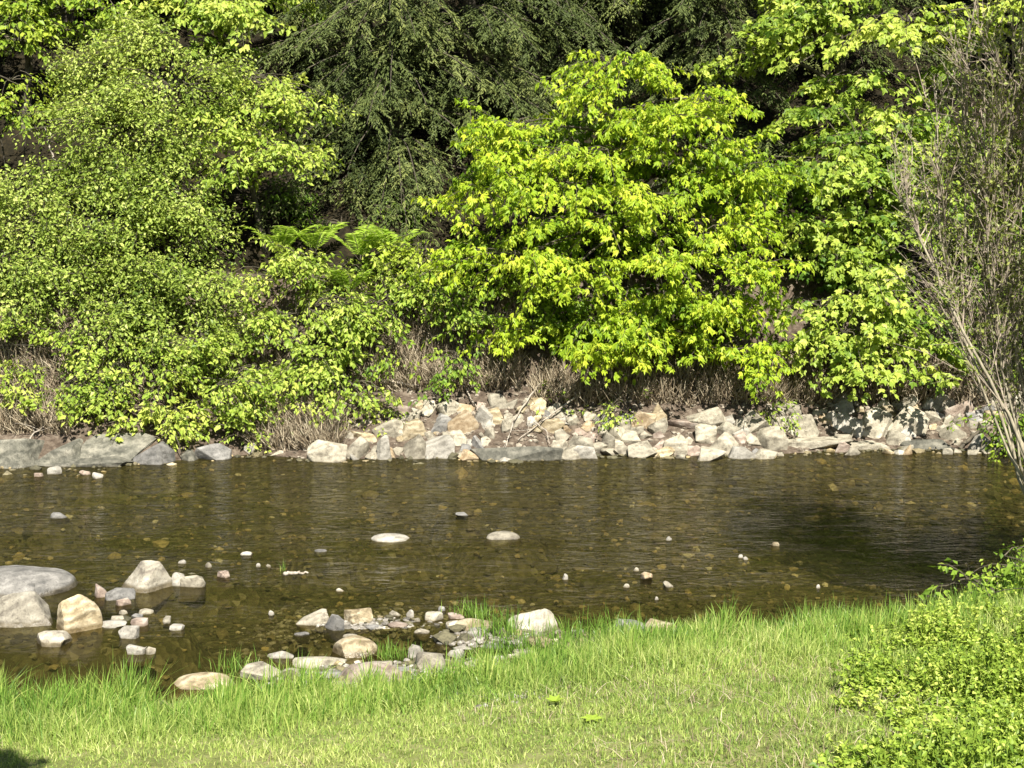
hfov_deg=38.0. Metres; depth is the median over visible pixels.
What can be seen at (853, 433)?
rubble stone
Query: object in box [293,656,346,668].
stone
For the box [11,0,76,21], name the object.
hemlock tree
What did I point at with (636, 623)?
stone
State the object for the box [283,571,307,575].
floating stick
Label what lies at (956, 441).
rubble stone
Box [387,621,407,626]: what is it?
stone
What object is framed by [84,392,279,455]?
shrub
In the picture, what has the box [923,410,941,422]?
rubble stone
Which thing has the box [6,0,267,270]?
shrub
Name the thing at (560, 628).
grass tuft
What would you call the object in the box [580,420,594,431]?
rubble stone
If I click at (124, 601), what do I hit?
stone
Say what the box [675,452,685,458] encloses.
rubble stone
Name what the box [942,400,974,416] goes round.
shore rock
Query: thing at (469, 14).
hemlock tree
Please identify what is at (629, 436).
rubble stone
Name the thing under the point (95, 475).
stone
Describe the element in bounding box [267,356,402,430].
bramble
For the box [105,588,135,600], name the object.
stone
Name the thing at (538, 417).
rubble stone
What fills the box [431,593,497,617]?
grass tuft
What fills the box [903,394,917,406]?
rubble stone
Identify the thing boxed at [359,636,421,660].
grass tuft
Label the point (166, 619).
stone
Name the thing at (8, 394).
shrub
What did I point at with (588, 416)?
rubble stone
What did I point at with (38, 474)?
stone
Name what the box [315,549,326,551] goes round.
stone
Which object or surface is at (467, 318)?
vine
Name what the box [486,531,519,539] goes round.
stone
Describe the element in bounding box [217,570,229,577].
stone
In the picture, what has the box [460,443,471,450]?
rubble stone
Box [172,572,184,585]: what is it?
stone
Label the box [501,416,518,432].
rubble stone
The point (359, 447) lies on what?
shore rock
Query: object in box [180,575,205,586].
stone
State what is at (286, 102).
tree
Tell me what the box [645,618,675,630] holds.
stone
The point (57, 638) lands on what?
boulder
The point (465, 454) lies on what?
rubble stone
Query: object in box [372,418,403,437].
rubble stone
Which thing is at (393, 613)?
stone
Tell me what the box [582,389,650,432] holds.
plant
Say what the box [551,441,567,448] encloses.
rubble stone
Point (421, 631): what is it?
stone
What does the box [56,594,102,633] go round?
boulder
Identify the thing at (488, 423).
rubble stone
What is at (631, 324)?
maple tree
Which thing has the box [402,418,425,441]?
rubble stone
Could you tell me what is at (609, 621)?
grass tuft
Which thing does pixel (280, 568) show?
grass tuft
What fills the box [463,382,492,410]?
dead branch
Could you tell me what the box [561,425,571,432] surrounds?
rubble stone
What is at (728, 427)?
rubble stone
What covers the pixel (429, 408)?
rubble stone
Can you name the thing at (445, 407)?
rubble stone
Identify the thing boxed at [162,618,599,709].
river bed
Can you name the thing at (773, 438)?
rubble stone
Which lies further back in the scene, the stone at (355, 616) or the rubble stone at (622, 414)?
the rubble stone at (622, 414)
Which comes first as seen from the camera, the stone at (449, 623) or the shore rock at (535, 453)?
the stone at (449, 623)
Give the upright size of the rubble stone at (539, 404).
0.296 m
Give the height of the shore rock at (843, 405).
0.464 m
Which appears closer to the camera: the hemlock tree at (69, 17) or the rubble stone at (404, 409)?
the rubble stone at (404, 409)
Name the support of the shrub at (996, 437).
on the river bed
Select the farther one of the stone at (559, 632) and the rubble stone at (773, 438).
the rubble stone at (773, 438)
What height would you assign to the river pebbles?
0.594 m
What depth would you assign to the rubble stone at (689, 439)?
20.82 m
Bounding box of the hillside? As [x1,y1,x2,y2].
[0,0,1023,275]
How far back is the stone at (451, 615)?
13.23 m
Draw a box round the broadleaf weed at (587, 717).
[581,714,601,721]
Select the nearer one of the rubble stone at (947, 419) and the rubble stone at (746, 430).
the rubble stone at (746, 430)
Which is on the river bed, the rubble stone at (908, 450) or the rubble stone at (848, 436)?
the rubble stone at (908, 450)
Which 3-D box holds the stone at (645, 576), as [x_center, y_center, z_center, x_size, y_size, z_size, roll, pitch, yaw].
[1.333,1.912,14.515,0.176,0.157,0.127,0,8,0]
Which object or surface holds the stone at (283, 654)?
in the water
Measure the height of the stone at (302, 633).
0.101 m
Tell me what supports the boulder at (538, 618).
on the river bed
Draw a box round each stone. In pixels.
[34,473,42,476]
[47,466,61,473]
[50,512,66,518]
[79,470,90,474]
[92,472,102,478]
[95,584,106,597]
[102,620,126,627]
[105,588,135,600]
[111,615,123,619]
[116,598,130,605]
[118,625,139,638]
[119,610,126,614]
[126,644,145,654]
[130,617,147,625]
[131,613,142,617]
[139,608,153,614]
[145,647,155,654]
[163,616,170,623]
[169,624,184,630]
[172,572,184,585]
[173,672,233,689]
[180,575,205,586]
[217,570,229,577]
[240,661,280,679]
[241,551,251,555]
[267,651,293,657]
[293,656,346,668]
[294,632,308,635]
[296,609,328,625]
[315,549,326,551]
[319,670,341,677]
[325,614,344,630]
[344,608,372,623]
[345,431,353,438]
[350,453,359,459]
[351,431,362,437]
[360,419,371,426]
[361,432,376,442]
[365,452,376,459]
[366,624,381,629]
[371,445,376,451]
[371,533,408,541]
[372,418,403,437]
[372,661,392,664]
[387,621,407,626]
[389,610,399,615]
[390,447,394,458]
[393,411,401,418]
[393,447,403,454]
[396,405,410,412]
[396,435,402,441]
[396,666,412,670]
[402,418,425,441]
[405,412,419,420]
[406,610,413,617]
[407,644,422,657]
[411,408,422,414]
[414,628,429,633]
[415,651,445,669]
[416,400,422,409]
[421,400,435,416]
[424,432,434,439]
[425,451,433,458]
[425,611,443,620]
[431,413,451,432]
[435,399,459,415]
[446,620,457,628]
[447,649,463,657]
[448,612,463,618]
[449,430,466,445]
[452,645,471,649]
[455,618,492,629]
[456,512,467,515]
[457,403,474,411]
[458,449,478,460]
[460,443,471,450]
[461,659,481,667]
[466,439,471,445]
[468,626,490,637]
[471,435,483,447]
[476,402,484,409]
[481,419,492,428]
[481,436,490,445]
[483,643,502,648]
[484,427,494,438]
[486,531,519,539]
[488,393,507,408]
[488,407,503,424]
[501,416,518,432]
[502,399,517,408]
[504,412,512,418]
[512,649,531,654]
[513,414,523,423]
[515,406,527,413]
[527,416,537,426]
[529,397,545,414]
[532,424,542,433]
[534,413,541,421]
[542,410,550,418]
[546,403,563,417]
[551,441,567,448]
[554,428,569,440]
[554,629,565,637]
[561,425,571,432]
[562,445,580,459]
[564,409,575,415]
[566,414,578,425]
[574,427,587,436]
[574,445,596,458]
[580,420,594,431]
[581,411,595,420]
[587,431,597,441]
[592,413,607,422]
[593,442,607,452]
[597,425,606,435]
[601,448,614,455]
[607,418,625,440]
[613,445,627,454]
[615,439,624,448]
[616,619,643,629]
[620,413,634,420]
[621,430,640,442]
[628,440,657,457]
[631,412,656,429]
[631,426,643,433]
[640,431,652,438]
[640,572,651,579]
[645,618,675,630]
[648,417,667,433]
[653,431,664,437]
[654,439,664,448]
[654,446,674,456]
[663,581,672,586]
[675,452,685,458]
[685,436,692,443]
[687,445,700,455]
[695,423,716,443]
[698,446,725,460]
[717,421,740,434]
[725,415,734,424]
[733,426,751,435]
[733,431,745,443]
[735,419,746,429]
[744,410,769,432]
[746,433,760,445]
[755,448,777,458]
[756,426,787,450]
[764,407,776,418]
[771,419,781,426]
[776,406,786,416]
[779,401,801,414]
[802,397,814,405]
[812,408,827,415]
[825,410,863,437]
[833,434,851,438]
[835,441,849,452]
[845,447,860,455]
[850,428,855,436]
[856,406,864,412]
[877,396,889,407]
[879,405,896,416]
[883,448,893,453]
[886,430,905,444]
[892,399,906,409]
[894,450,903,454]
[900,426,915,436]
[900,445,913,450]
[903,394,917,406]
[903,445,911,454]
[913,404,921,409]
[922,396,933,408]
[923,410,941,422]
[929,424,936,429]
[932,393,954,411]
[935,411,945,417]
[935,425,945,431]
[939,422,966,439]
[942,414,953,425]
[943,448,952,454]
[951,413,963,426]
[952,438,960,444]
[965,409,982,421]
[966,449,979,454]
[967,420,977,428]
[968,433,990,449]
[978,420,989,428]
[979,442,999,453]
[982,405,994,412]
[983,410,1003,423]
[1000,391,1023,411]
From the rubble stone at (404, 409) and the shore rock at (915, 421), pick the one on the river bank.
the shore rock at (915, 421)
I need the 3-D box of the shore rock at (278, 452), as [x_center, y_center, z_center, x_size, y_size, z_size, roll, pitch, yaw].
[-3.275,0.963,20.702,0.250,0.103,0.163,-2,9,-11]
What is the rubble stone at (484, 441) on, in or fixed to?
on the river bank
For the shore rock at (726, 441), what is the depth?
20.63 m
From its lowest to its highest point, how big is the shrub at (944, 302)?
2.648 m
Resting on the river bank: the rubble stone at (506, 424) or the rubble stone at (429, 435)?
the rubble stone at (429, 435)
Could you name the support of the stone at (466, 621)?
on the river bed
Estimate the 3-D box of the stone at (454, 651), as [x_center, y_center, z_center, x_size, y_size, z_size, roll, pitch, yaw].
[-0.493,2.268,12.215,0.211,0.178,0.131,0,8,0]
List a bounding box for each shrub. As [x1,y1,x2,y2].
[0,160,119,343]
[0,314,287,429]
[0,381,94,429]
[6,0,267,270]
[26,236,275,384]
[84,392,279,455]
[212,174,462,235]
[357,234,583,349]
[903,538,1023,616]
[921,209,1023,391]
[946,411,1023,461]
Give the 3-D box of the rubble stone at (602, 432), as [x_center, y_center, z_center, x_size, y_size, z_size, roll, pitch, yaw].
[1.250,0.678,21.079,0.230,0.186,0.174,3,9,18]
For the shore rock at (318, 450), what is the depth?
20.21 m
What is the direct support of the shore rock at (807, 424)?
on the river bank
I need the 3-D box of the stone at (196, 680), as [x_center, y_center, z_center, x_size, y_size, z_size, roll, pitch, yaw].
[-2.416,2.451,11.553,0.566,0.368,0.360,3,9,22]
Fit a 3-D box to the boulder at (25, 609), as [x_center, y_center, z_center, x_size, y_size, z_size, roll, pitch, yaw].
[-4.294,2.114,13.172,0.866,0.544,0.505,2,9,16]
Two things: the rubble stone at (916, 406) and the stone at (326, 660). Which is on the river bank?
the rubble stone at (916, 406)
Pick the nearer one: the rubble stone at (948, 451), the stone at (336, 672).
the stone at (336, 672)
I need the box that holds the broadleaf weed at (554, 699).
[546,695,563,701]
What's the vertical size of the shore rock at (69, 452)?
0.362 m
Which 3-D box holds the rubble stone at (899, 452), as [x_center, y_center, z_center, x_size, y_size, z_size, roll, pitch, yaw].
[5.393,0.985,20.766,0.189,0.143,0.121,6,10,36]
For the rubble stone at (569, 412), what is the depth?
21.21 m
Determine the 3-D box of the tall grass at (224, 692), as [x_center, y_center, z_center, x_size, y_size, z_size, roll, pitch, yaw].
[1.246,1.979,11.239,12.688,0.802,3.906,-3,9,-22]
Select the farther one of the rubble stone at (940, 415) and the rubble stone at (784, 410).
the rubble stone at (940, 415)
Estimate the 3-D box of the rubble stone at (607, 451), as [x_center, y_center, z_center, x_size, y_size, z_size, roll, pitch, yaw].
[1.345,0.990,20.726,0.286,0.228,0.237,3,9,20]
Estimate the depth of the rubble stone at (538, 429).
20.77 m
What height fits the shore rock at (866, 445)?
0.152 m
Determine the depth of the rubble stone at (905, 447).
20.97 m
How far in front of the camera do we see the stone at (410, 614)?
13.27 m
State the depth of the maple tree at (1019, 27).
26.79 m
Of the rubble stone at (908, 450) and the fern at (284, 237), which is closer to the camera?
the rubble stone at (908, 450)
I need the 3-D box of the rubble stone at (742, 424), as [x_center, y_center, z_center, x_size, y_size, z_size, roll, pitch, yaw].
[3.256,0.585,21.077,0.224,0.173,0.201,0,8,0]
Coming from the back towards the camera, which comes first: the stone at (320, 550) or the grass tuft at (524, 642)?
the stone at (320, 550)
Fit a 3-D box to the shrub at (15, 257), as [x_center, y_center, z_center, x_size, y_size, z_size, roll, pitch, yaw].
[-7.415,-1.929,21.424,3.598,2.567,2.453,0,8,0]
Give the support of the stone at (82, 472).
on the river bed
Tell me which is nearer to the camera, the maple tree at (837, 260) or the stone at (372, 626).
the stone at (372, 626)
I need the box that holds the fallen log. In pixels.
[366,366,418,385]
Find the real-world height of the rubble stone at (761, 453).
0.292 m
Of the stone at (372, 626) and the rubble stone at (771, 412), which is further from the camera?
the rubble stone at (771, 412)
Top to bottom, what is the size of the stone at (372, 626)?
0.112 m
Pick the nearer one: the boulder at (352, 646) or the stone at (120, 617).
the boulder at (352, 646)
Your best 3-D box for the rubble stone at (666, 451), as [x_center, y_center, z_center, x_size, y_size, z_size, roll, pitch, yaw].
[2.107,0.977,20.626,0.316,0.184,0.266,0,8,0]
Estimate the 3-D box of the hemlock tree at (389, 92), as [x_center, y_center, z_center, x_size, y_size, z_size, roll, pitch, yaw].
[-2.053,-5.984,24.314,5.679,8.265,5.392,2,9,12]
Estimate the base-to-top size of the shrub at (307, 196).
1.092 m
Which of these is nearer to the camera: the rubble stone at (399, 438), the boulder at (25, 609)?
the boulder at (25, 609)
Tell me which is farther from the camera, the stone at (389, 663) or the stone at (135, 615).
the stone at (135, 615)
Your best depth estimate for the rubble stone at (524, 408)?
21.00 m
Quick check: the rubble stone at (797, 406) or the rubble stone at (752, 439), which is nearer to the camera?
the rubble stone at (752, 439)
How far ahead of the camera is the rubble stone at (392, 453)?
20.48 m
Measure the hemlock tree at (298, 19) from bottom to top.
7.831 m
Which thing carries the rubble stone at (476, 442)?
on the river bank
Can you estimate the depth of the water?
15.95 m
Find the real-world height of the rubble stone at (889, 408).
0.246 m
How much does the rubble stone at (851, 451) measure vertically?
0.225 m
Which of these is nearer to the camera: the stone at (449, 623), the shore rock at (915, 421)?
the stone at (449, 623)
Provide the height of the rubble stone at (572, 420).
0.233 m
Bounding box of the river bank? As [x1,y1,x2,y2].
[0,268,1023,459]
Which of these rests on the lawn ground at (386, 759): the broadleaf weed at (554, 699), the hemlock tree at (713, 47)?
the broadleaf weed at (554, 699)
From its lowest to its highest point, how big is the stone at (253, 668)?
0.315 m
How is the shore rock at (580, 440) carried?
on the river bank
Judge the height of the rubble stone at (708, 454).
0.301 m
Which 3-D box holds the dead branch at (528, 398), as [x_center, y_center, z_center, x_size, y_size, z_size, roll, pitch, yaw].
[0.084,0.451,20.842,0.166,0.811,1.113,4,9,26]
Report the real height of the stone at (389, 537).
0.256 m
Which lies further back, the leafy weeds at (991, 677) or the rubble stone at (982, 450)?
the rubble stone at (982, 450)
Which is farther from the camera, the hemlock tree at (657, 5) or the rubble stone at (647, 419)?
the hemlock tree at (657, 5)
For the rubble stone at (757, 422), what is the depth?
21.01 m
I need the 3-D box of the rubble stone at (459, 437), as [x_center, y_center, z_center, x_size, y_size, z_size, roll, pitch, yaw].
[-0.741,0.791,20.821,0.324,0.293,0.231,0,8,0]
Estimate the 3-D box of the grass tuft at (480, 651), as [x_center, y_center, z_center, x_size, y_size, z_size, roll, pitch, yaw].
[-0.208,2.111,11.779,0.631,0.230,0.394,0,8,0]
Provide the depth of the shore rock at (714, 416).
21.05 m
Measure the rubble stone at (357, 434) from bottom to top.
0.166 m
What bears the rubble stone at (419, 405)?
on the river bank
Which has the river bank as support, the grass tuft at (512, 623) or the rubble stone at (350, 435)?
the rubble stone at (350, 435)
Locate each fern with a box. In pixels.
[238,224,323,253]
[277,222,348,252]
[317,267,375,291]
[319,224,396,260]
[356,227,429,255]
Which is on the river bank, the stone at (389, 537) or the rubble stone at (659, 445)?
the rubble stone at (659, 445)
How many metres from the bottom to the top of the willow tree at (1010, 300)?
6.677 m
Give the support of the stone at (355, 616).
on the river bed
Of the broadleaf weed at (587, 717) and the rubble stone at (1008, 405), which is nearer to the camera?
the broadleaf weed at (587, 717)
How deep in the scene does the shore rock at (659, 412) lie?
21.19 m
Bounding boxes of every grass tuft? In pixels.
[199,639,260,672]
[270,560,285,570]
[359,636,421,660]
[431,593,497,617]
[446,636,516,665]
[468,602,530,639]
[469,618,579,657]
[540,612,598,641]
[565,600,658,641]
[775,593,903,623]
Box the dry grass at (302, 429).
[0,244,1000,450]
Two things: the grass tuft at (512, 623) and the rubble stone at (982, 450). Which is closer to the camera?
the grass tuft at (512, 623)
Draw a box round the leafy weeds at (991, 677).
[792,558,1023,767]
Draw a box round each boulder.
[0,565,77,597]
[0,591,52,627]
[37,630,71,646]
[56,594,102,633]
[122,560,171,592]
[332,635,377,657]
[341,662,402,684]
[508,609,561,632]
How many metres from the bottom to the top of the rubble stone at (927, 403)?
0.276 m
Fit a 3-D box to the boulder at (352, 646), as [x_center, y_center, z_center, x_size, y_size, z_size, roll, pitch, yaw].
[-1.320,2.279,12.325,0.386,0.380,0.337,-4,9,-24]
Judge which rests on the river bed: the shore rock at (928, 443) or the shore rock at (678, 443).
the shore rock at (928, 443)
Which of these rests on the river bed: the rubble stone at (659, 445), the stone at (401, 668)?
the stone at (401, 668)
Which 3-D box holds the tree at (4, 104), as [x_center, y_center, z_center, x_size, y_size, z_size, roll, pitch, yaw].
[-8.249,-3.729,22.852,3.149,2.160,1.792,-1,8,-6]
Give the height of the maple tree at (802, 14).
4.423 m
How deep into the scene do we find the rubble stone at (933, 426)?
21.49 m
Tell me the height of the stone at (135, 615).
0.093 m
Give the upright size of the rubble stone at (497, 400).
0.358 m
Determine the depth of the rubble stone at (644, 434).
20.93 m
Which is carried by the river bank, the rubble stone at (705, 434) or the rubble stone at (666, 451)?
the rubble stone at (705, 434)
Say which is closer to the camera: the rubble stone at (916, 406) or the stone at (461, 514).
the stone at (461, 514)
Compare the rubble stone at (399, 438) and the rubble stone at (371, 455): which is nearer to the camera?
the rubble stone at (371, 455)
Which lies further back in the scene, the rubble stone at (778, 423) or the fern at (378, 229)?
the fern at (378, 229)
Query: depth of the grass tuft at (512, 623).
12.64 m
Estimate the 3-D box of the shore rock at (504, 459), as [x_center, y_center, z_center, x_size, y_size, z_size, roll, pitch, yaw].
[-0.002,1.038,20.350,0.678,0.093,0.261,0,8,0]
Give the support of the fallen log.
on the river bank
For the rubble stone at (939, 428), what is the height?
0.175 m
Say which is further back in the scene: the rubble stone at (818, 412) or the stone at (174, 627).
the rubble stone at (818, 412)
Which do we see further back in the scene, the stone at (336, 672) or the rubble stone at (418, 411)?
the rubble stone at (418, 411)
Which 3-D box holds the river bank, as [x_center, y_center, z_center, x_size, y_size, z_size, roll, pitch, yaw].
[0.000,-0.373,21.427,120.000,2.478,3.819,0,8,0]
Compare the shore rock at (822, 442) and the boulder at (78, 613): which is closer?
the boulder at (78, 613)
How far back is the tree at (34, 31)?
23.81 m
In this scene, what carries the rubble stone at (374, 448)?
on the river bank
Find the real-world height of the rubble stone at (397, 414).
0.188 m
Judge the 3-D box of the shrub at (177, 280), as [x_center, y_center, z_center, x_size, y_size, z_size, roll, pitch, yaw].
[-5.105,-1.105,21.393,3.438,2.179,2.155,0,8,0]
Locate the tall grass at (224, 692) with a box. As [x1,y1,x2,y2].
[0,552,1023,748]
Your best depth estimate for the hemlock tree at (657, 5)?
25.83 m
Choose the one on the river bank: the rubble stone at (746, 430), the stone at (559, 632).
the rubble stone at (746, 430)
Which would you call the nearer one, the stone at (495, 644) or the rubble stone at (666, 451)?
the stone at (495, 644)
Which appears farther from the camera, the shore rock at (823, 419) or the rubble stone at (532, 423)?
the shore rock at (823, 419)
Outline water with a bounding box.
[0,449,1023,702]
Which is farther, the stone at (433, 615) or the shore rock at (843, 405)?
the shore rock at (843, 405)
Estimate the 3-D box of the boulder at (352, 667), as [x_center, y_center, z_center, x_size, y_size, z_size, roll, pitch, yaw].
[-1.102,2.256,11.398,0.629,0.211,0.429,0,8,0]
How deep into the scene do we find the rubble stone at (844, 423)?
21.38 m
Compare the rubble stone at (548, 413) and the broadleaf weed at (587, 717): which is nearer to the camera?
the broadleaf weed at (587, 717)
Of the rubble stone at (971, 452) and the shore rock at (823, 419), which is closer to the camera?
the rubble stone at (971, 452)
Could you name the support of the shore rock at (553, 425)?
on the river bank
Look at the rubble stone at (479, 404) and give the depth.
21.20 m
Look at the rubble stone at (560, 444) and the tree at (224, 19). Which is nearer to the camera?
the rubble stone at (560, 444)
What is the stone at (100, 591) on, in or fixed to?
in the water
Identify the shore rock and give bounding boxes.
[0,438,44,468]
[34,438,82,465]
[38,456,133,466]
[80,433,156,464]
[133,441,175,464]
[180,449,197,460]
[194,443,231,459]
[243,443,256,454]
[270,450,283,455]
[307,439,346,462]
[346,436,369,458]
[377,435,391,459]
[403,434,425,458]
[425,434,454,458]
[447,409,478,435]
[470,446,563,460]
[475,406,492,422]
[499,457,509,461]
[539,418,564,433]
[568,436,594,448]
[601,431,614,448]
[618,419,631,429]
[652,404,666,421]
[663,434,687,454]
[667,419,697,428]
[686,407,724,425]
[710,432,738,454]
[728,446,756,458]
[776,414,818,437]
[788,436,853,449]
[819,413,832,426]
[828,393,854,415]
[849,440,890,449]
[860,407,891,438]
[888,405,929,435]
[900,439,954,448]
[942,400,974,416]
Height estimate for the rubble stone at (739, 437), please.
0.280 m
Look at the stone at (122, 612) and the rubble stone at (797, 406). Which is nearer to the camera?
the stone at (122, 612)
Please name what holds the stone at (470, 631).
on the river bed
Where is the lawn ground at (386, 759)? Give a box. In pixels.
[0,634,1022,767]
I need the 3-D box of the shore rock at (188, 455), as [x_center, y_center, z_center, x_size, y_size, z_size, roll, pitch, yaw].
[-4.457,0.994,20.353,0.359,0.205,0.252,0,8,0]
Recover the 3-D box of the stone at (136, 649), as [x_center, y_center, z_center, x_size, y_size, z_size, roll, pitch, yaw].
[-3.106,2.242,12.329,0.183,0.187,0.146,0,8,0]
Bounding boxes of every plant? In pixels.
[219,416,298,453]
[358,399,408,437]
[528,380,579,414]
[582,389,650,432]
[750,396,801,435]
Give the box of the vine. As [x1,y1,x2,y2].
[343,268,505,406]
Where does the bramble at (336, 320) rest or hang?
on the river bank
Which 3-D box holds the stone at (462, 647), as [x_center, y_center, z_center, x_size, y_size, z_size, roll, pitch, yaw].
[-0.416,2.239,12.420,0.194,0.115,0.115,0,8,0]
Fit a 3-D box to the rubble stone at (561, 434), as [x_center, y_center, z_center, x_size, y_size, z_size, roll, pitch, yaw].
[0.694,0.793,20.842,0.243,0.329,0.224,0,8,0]
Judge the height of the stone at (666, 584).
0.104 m
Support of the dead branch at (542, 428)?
on the shore rock at (535, 453)
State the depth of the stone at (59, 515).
16.99 m
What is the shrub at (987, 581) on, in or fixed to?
on the lawn ground at (386, 759)
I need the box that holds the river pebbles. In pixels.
[0,447,1016,703]
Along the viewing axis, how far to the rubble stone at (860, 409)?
21.73 m
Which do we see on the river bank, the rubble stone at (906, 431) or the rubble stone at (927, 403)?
the rubble stone at (906, 431)
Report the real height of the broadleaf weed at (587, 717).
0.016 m
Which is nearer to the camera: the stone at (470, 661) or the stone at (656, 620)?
the stone at (470, 661)
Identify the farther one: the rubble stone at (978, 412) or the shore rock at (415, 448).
the rubble stone at (978, 412)
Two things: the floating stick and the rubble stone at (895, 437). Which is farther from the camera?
the rubble stone at (895, 437)
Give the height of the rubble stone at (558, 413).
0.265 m
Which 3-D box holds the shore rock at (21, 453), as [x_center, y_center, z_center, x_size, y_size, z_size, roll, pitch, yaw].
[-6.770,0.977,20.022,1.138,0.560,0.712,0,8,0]
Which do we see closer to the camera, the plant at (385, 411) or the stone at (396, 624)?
the stone at (396, 624)
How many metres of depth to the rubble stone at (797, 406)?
21.38 m
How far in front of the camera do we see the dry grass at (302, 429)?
21.45 m
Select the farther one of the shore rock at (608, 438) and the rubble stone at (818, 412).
the rubble stone at (818, 412)
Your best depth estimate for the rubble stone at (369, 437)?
20.68 m
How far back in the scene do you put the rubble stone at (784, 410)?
21.32 m
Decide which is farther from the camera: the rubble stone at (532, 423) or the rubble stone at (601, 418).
the rubble stone at (601, 418)
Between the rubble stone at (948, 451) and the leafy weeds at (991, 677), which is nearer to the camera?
the leafy weeds at (991, 677)
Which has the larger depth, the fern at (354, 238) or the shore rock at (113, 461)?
the fern at (354, 238)
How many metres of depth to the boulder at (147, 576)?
14.11 m
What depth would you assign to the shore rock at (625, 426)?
21.00 m
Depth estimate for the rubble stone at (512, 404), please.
21.14 m
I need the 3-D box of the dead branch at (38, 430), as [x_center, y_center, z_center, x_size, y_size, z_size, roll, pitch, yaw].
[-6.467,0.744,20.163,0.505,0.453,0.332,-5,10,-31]
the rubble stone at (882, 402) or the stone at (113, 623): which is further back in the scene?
the rubble stone at (882, 402)
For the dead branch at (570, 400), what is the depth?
20.82 m
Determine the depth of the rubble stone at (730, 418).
21.11 m
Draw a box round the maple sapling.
[766,260,1002,403]
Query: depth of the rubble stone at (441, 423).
20.92 m
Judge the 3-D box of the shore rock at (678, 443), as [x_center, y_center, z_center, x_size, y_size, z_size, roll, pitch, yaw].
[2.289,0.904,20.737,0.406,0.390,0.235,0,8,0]
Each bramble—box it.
[175,236,484,410]
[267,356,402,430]
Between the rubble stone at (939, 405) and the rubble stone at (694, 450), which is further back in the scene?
the rubble stone at (939, 405)
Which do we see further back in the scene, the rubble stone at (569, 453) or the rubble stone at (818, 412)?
the rubble stone at (818, 412)
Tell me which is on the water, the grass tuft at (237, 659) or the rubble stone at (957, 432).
the grass tuft at (237, 659)
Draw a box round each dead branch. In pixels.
[16,423,49,438]
[44,128,55,160]
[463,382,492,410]
[504,383,539,446]
[513,398,574,439]
[533,419,549,443]
[958,420,1002,452]
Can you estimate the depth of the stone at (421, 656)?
11.69 m
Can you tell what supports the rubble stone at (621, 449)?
on the river bed
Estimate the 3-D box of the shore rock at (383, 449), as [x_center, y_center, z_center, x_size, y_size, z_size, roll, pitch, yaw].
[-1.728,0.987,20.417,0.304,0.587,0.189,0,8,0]
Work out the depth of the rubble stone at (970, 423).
21.50 m
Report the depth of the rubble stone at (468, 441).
20.70 m
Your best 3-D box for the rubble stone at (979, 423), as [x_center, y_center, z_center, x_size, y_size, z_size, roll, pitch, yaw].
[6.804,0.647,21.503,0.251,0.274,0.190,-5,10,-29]
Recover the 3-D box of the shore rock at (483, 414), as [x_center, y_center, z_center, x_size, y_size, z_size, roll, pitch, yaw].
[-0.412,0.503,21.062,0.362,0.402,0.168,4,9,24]
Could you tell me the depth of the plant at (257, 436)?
20.62 m
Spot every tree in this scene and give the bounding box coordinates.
[0,0,89,63]
[0,0,148,128]
[0,70,69,197]
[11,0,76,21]
[60,0,340,114]
[167,61,359,252]
[228,0,387,147]
[228,0,553,281]
[348,0,583,143]
[402,45,820,400]
[409,0,673,180]
[496,0,744,40]
[588,0,820,217]
[630,0,1023,209]
[734,0,998,108]
[747,100,1023,297]
[874,0,1023,493]
[904,0,1023,72]

